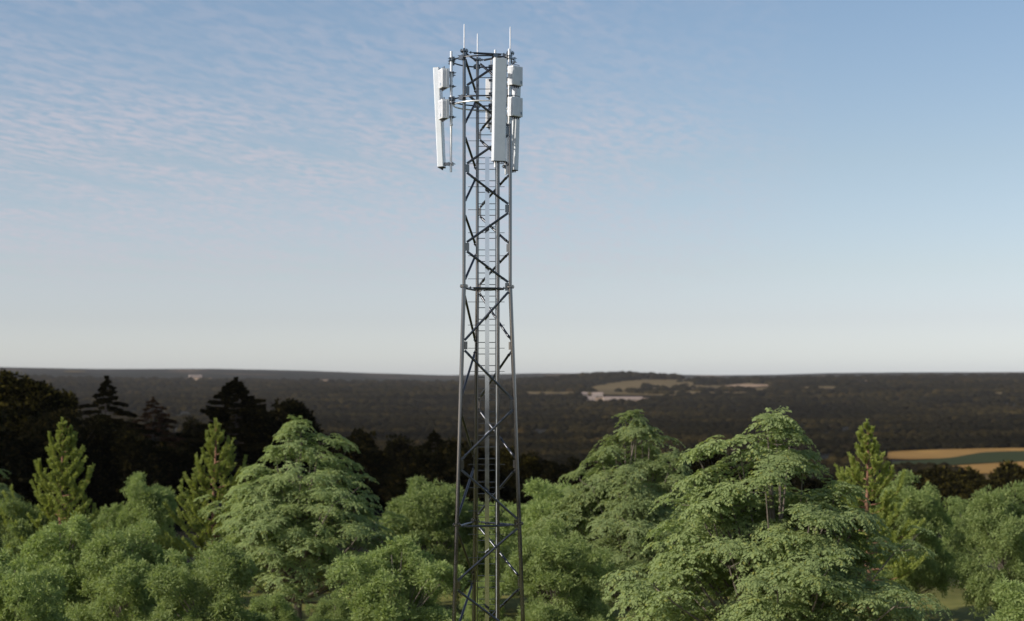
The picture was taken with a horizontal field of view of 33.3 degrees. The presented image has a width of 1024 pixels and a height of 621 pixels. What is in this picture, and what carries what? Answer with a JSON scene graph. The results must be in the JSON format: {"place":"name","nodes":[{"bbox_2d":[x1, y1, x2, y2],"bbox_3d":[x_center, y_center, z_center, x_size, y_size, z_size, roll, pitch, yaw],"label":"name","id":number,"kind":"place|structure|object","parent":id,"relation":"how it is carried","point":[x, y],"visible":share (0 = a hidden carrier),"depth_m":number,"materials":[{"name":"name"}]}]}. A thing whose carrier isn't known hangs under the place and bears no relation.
{"place":"outdoors","nodes":[
{"label":"outdoors","id":0,"kind":"place"},
{"bbox_2d":[349,428,357,442],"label":"spruce tree","id":1,"kind":"object","parent":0,"point":[354,432],"visible":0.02,"depth_m":214.48,"materials":[{"name":"green plant"}]},
{"bbox_2d":[0,367,1023,620],"bbox_3d":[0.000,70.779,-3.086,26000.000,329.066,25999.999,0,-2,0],"label":"ground","id":2,"kind":"structure","parent":0,"point":[954,601],"depth_m":5952.06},
{"bbox_2d":[0,469,36,553],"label":"broadleaf tree","id":3,"kind":"object","parent":2,"relation":"on","point":[8,490],"visible":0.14,"depth_m":104.62,"materials":[{"name":"green plant"}]},
{"bbox_2d":[0,547,70,620],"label":"rounded tree","id":4,"kind":"object","parent":2,"relation":"on","point":[18,594],"visible":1,"depth_m":72.31,"materials":[{"name":"green plant"}]},
{"bbox_2d":[0,496,77,575],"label":"rounded tree","id":5,"kind":"object","parent":2,"relation":"on","point":[26,528],"visible":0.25,"depth_m":102.26,"materials":[{"name":"green plant"}]},
{"bbox_2d":[0,368,79,437],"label":"round evergreen","id":6,"kind":"object","parent":2,"relation":"on","point":[22,398],"visible":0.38,"depth_m":186.40,"materials":[{"name":"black plant"}]},
{"bbox_2d":[6,406,119,518],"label":"round evergreen","id":7,"kind":"object","parent":2,"relation":"on","point":[42,425],"visible":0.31,"depth_m":176.20,"materials":[{"name":"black plant"}]},
{"bbox_2d":[5,511,122,620],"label":"rounded tree","id":8,"kind":"object","parent":2,"relation":"on","point":[69,542],"visible":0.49,"depth_m":87.04,"materials":[{"name":"green plant"}]},
{"bbox_2d":[0,416,136,568],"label":"pine tree","id":9,"kind":"object","parent":2,"relation":"on","point":[50,502],"visible":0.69,"depth_m":102.93,"materials":[{"name":"green plant"}]},
{"bbox_2d":[74,375,179,497],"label":"spruce tree","id":10,"kind":"object","parent":2,"relation":"on","point":[103,390],"visible":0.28,"depth_m":184.54,"materials":[{"name":"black plant"}]},
{"bbox_2d":[63,517,199,620],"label":"rounded tree","id":11,"kind":"object","parent":2,"relation":"on","point":[111,564],"visible":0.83,"depth_m":84.22,"materials":[{"name":"green plant"}]},
{"bbox_2d":[88,471,194,576],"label":"rounded tree","id":12,"kind":"object","parent":2,"relation":"on","point":[146,503],"visible":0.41,"depth_m":114.21,"materials":[{"name":"green plant"}]},
{"bbox_2d":[127,396,185,486],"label":"conifer tree","id":13,"kind":"object","parent":2,"relation":"on","point":[146,415],"visible":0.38,"depth_m":199.31,"materials":[{"name":"green plant"}]},
{"bbox_2d":[189,375,201,377],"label":"farm building","id":14,"kind":"structure","parent":2,"relation":"on","point":[196,376],"depth_m":5778.93,"materials":[{"name":"white"}]},
{"bbox_2d":[136,537,267,620],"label":"rounded tree","id":15,"kind":"object","parent":2,"relation":"on","point":[217,595],"visible":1,"depth_m":76.19,"materials":[{"name":"green plant"}]},
{"bbox_2d":[154,418,260,574],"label":"pine tree","id":16,"kind":"object","parent":2,"relation":"on","point":[215,468],"visible":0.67,"depth_m":107.17,"materials":[{"name":"green plant"}]},
{"bbox_2d":[168,377,307,515],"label":"cedar tree","id":17,"kind":"object","parent":2,"relation":"on","point":[249,431],"visible":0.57,"depth_m":186.06,"materials":[{"name":"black plant"}]},
{"bbox_2d":[219,532,270,591],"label":"rounded tree","id":18,"kind":"object","parent":2,"relation":"on","point":[258,565],"visible":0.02,"depth_m":122.81,"materials":[{"name":"green plant"}]},
{"bbox_2d":[241,591,301,620],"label":"rounded tree","id":19,"kind":"object","parent":2,"relation":"on","point":[277,605],"visible":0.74,"depth_m":83.30,"materials":[{"name":"green plant"}]},
{"bbox_2d":[224,397,323,491],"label":"round evergreen","id":20,"kind":"object","parent":2,"relation":"on","point":[278,414],"visible":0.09,"depth_m":202.84,"materials":[{"name":"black plant"}]},
{"bbox_2d":[193,414,409,618],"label":"broadleaf tree","id":21,"kind":"object","parent":2,"relation":"on","point":[295,554],"visible":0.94,"depth_m":101.62,"materials":[{"name":"plant"}]},
{"bbox_2d":[304,591,354,620],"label":"rounded tree","id":22,"kind":"object","parent":2,"relation":"on","point":[337,604],"visible":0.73,"depth_m":87.16,"materials":[{"name":"green plant"}]},
{"bbox_2d":[317,522,348,586],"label":"rounded tree","id":23,"kind":"object","parent":2,"relation":"on","point":[336,530],"visible":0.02,"depth_m":125.04,"materials":[{"name":"green plant"}]},
{"bbox_2d":[312,534,469,620],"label":"rounded tree","id":24,"kind":"object","parent":2,"relation":"on","point":[373,599],"visible":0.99,"depth_m":78.38,"materials":[{"name":"green plant"}]},
{"bbox_2d":[403,430,446,493],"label":"cedar tree","id":25,"kind":"object","parent":2,"relation":"on","point":[431,442],"visible":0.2,"depth_m":194.15,"materials":[{"name":"green plant"}]},
{"bbox_2d":[368,475,505,601],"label":"rounded tree","id":26,"kind":"object","parent":2,"relation":"on","point":[425,510],"visible":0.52,"depth_m":111.71,"materials":[{"name":"green plant"}]},
{"bbox_2d":[0,410,961,534],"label":"dark wood","id":27,"kind":"object","parent":2,"relation":"on","point":[392,467],"visible":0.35,"depth_m":175.13,"materials":[{"name":"green plant"}]},
{"bbox_2d":[470,535,494,582],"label":"rounded tree","id":28,"kind":"object","parent":2,"relation":"on","point":[493,537],"visible":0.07,"depth_m":120.42,"materials":[{"name":"green plant"}]},
{"bbox_2d":[459,576,512,620],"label":"rounded tree","id":29,"kind":"object","parent":2,"relation":"on","point":[468,608],"visible":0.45,"depth_m":91.04,"materials":[{"name":"green plant"}]},
{"bbox_2d":[448,48,524,620],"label":"cell tower","id":30,"kind":"structure","parent":2,"relation":"on","point":[497,288],"depth_m":43.58,"materials":[{"name":"metal"}]},
{"bbox_2d":[433,67,455,169],"bbox_3d":[-1.738,-4.950,44.137,0.558,2.636,0.335,0,-3,10],"label":"panel antenna","id":31,"kind":"object","parent":30,"relation":"attached to","point":[442,163],"visible":0.84,"depth_m":44.01,"materials":[{"name":"white paint"}]},
{"bbox_2d":[438,97,454,121],"bbox_3d":[-1.645,-5.123,43.664,0.434,0.600,0.386,1,-3,-18],"label":"radio unit","id":32,"kind":"object","parent":30,"relation":"attached to","point":[443,109],"visible":1,"depth_m":43.47,"materials":[{"name":"metal"}]},
{"bbox_2d":[438,66,455,90],"bbox_3d":[-1.645,-5.912,43.699,0.434,0.600,0.386,1,-3,-18],"label":"radio unit","id":33,"kind":"object","parent":30,"relation":"attached to","point":[443,78],"visible":1,"depth_m":43.51,"materials":[{"name":"metal"}]},
{"bbox_2d":[486,108,491,129],"bbox_3d":[-0.518,-5.069,44.914,0.386,0.600,0.434,-1,-3,12],"label":"radio unit","id":34,"kind":"object","parent":30,"relation":"attached to","point":[487,118],"visible":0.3,"depth_m":44.94,"materials":[{"name":"metal"}]},
{"bbox_2d":[486,78,492,99],"bbox_3d":[-0.518,-5.858,44.949,0.386,0.600,0.434,-1,-3,12],"label":"radio unit","id":35,"kind":"object","parent":30,"relation":"attached to","point":[488,80],"visible":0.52,"depth_m":44.97,"materials":[{"name":"metal"}]},
{"bbox_2d":[491,57,506,163],"bbox_3d":[-0.366,-5.000,42.987,0.335,2.636,0.558,1,-3,-20],"label":"panel antenna","id":36,"kind":"object","parent":30,"relation":"attached to","point":[499,99],"visible":1,"depth_m":42.78,"materials":[{"name":"white paint"}]},
{"bbox_2d":[502,77,520,172],"bbox_3d":[-0.055,-4.923,44.749,0.335,2.636,0.558,-2,-3,40],"label":"panel antenna","id":37,"kind":"object","parent":30,"relation":"attached to","point":[515,134],"visible":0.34,"depth_m":44.71,"materials":[{"name":"white paint"}]},
{"bbox_2d":[506,95,522,119],"bbox_3d":[0.003,-5.138,43.314,0.434,0.600,0.386,-2,-3,42],"label":"radio unit","id":38,"kind":"object","parent":30,"relation":"attached to","point":[515,107],"visible":0.96,"depth_m":43.14,"materials":[{"name":"metal"}]},
{"bbox_2d":[507,64,522,88],"bbox_3d":[0.003,-5.928,43.349,0.434,0.600,0.386,-2,-3,42],"label":"radio unit","id":39,"kind":"object","parent":30,"relation":"attached to","point":[515,76],"visible":0.91,"depth_m":43.17,"materials":[{"name":"metal"}]},
{"bbox_2d":[8,371,1023,505],"bbox_3d":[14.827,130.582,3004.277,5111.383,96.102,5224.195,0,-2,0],"label":"forest","id":40,"kind":"object","parent":2,"relation":"on","point":[905,411],"visible":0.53,"depth_m":2595.23,"materials":[{"name":"green plant"}]},
{"bbox_2d":[494,446,542,510],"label":"round evergreen","id":41,"kind":"object","parent":2,"relation":"on","point":[530,466],"visible":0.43,"depth_m":197.82,"materials":[{"name":"green plant"}]},
{"bbox_2d":[472,476,596,602],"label":"rounded tree","id":42,"kind":"object","parent":2,"relation":"on","point":[535,510],"visible":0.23,"depth_m":110.06,"materials":[{"name":"green plant"}]},
{"bbox_2d":[494,517,619,620],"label":"rounded tree","id":43,"kind":"object","parent":2,"relation":"on","point":[562,579],"visible":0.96,"depth_m":88.15,"materials":[{"name":"green plant"}]},
{"bbox_2d":[586,396,594,400],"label":"farm building","id":44,"kind":"structure","parent":2,"relation":"on","point":[591,397],"depth_m":3257.57,"materials":[{"name":"white"}]},
{"bbox_2d":[592,392,602,396],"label":"farm building","id":45,"kind":"structure","parent":2,"relation":"on","point":[597,394],"depth_m":3498.80,"materials":[{"name":"white"}]},
{"bbox_2d":[522,409,716,620],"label":"broadleaf tree","id":46,"kind":"object","parent":2,"relation":"on","point":[626,525],"visible":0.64,"depth_m":97.93,"materials":[{"name":"plant"}]},
{"bbox_2d":[603,397,642,399],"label":"farm building","id":47,"kind":"structure","parent":2,"relation":"on","point":[626,398],"depth_m":3279.40,"materials":[{"name":"white"}]},
{"bbox_2d":[644,584,694,620],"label":"rounded tree","id":48,"kind":"object","parent":2,"relation":"on","point":[678,615],"visible":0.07,"depth_m":95.01,"materials":[{"name":"green plant"}]},
{"bbox_2d":[667,447,725,485],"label":"round evergreen","id":49,"kind":"object","parent":2,"relation":"on","point":[707,462],"visible":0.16,"depth_m":227.10,"materials":[{"name":"green plant"}]},
{"bbox_2d":[684,526,728,593],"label":"rounded tree","id":50,"kind":"object","parent":2,"relation":"on","point":[710,567],"visible":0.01,"depth_m":120.78,"materials":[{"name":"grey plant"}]},
{"bbox_2d":[599,406,952,620],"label":"broadleaf tree","id":51,"kind":"object","parent":2,"relation":"on","point":[784,568],"visible":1,"depth_m":71.93,"materials":[{"name":"plant"}]},
{"bbox_2d":[828,419,929,616],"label":"pine tree","id":52,"kind":"object","parent":2,"relation":"on","point":[885,510],"visible":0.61,"depth_m":103.13,"materials":[{"name":"green plant"}]},
{"bbox_2d":[858,469,964,617],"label":"rounded tree","id":53,"kind":"object","parent":2,"relation":"on","point":[935,572],"visible":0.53,"depth_m":108.01,"materials":[{"name":"green plant"}]},
{"bbox_2d":[875,464,951,510],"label":"dark shrub","id":54,"kind":"object","parent":2,"relation":"on","point":[932,473],"visible":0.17,"depth_m":324.92,"materials":[{"name":"green plant"}]},
{"bbox_2d":[926,465,986,506],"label":"dark shrub","id":55,"kind":"object","parent":2,"relation":"on","point":[951,484],"visible":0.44,"depth_m":316.73,"materials":[{"name":"green plant"}]},
{"bbox_2d":[939,497,982,574],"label":"rounded tree","id":56,"kind":"object","parent":2,"relation":"on","point":[957,528],"visible":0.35,"depth_m":126.75,"materials":[{"name":"green plant"}]},
{"bbox_2d":[949,480,1023,619],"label":"rounded tree","id":57,"kind":"object","parent":2,"relation":"on","point":[994,521],"visible":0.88,"depth_m":102.37,"materials":[{"name":"green plant"}]},
{"bbox_2d":[960,478,1021,506],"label":"dark shrub","id":58,"kind":"object","parent":2,"relation":"on","point":[983,483],"visible":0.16,"depth_m":288.69,"materials":[{"name":"green plant"}]},
{"bbox_2d":[985,573,1023,620],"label":"rounded tree","id":59,"kind":"object","parent":2,"relation":"on","point":[1011,596],"visible":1,"depth_m":68.64,"materials":[{"name":"green plant"}]},
{"bbox_2d":[987,459,1023,505],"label":"dark shrub","id":60,"kind":"object","parent":2,"relation":"on","point":[1007,472],"visible":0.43,"depth_m":336.94,"materials":[{"name":"green plant"}]},
{"bbox_2d":[0,0,1023,374],"label":"sky","id":61,"kind":"structure","parent":0,"point":[700,187],"materials":[{"name":"blue"}]},
{"bbox_2d":[527,392,559,393],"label":"field","id":62,"kind":"structure","parent":0,"point":[543,392],"depth_m":3524.46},
{"bbox_2d":[557,379,769,394],"bbox_3d":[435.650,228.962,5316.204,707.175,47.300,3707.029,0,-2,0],"label":"field","id":63,"kind":"structure","parent":0,"point":[608,389],"depth_m":4475.38,"materials":[{"name":"plant"}]},
{"bbox_2d":[725,384,767,386],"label":"field","id":64,"kind":"structure","parent":0,"point":[751,385],"depth_m":4315.75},
{"bbox_2d":[805,386,835,388],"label":"field","id":65,"kind":"structure","parent":0,"point":[830,387],"depth_m":3877.53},
{"bbox_2d":[886,473,989,478],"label":"field","id":66,"kind":"structure","parent":0,"point":[985,474],"depth_m":849.99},
{"bbox_2d":[884,448,1023,458],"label":"field","id":67,"kind":"structure","parent":0,"point":[928,454],"depth_m":1127.76,"materials":[{"name":"beige plant"}]},
{"bbox_2d":[892,451,1023,464],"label":"field","id":68,"kind":"structure","parent":0,"point":[986,457],"depth_m":1027.19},
{"bbox_2d":[956,461,1023,472],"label":"field","id":69,"kind":"structure","parent":0,"point":[986,468],"depth_m":929.16,"materials":[{"name":"beige soil"}]}
]}

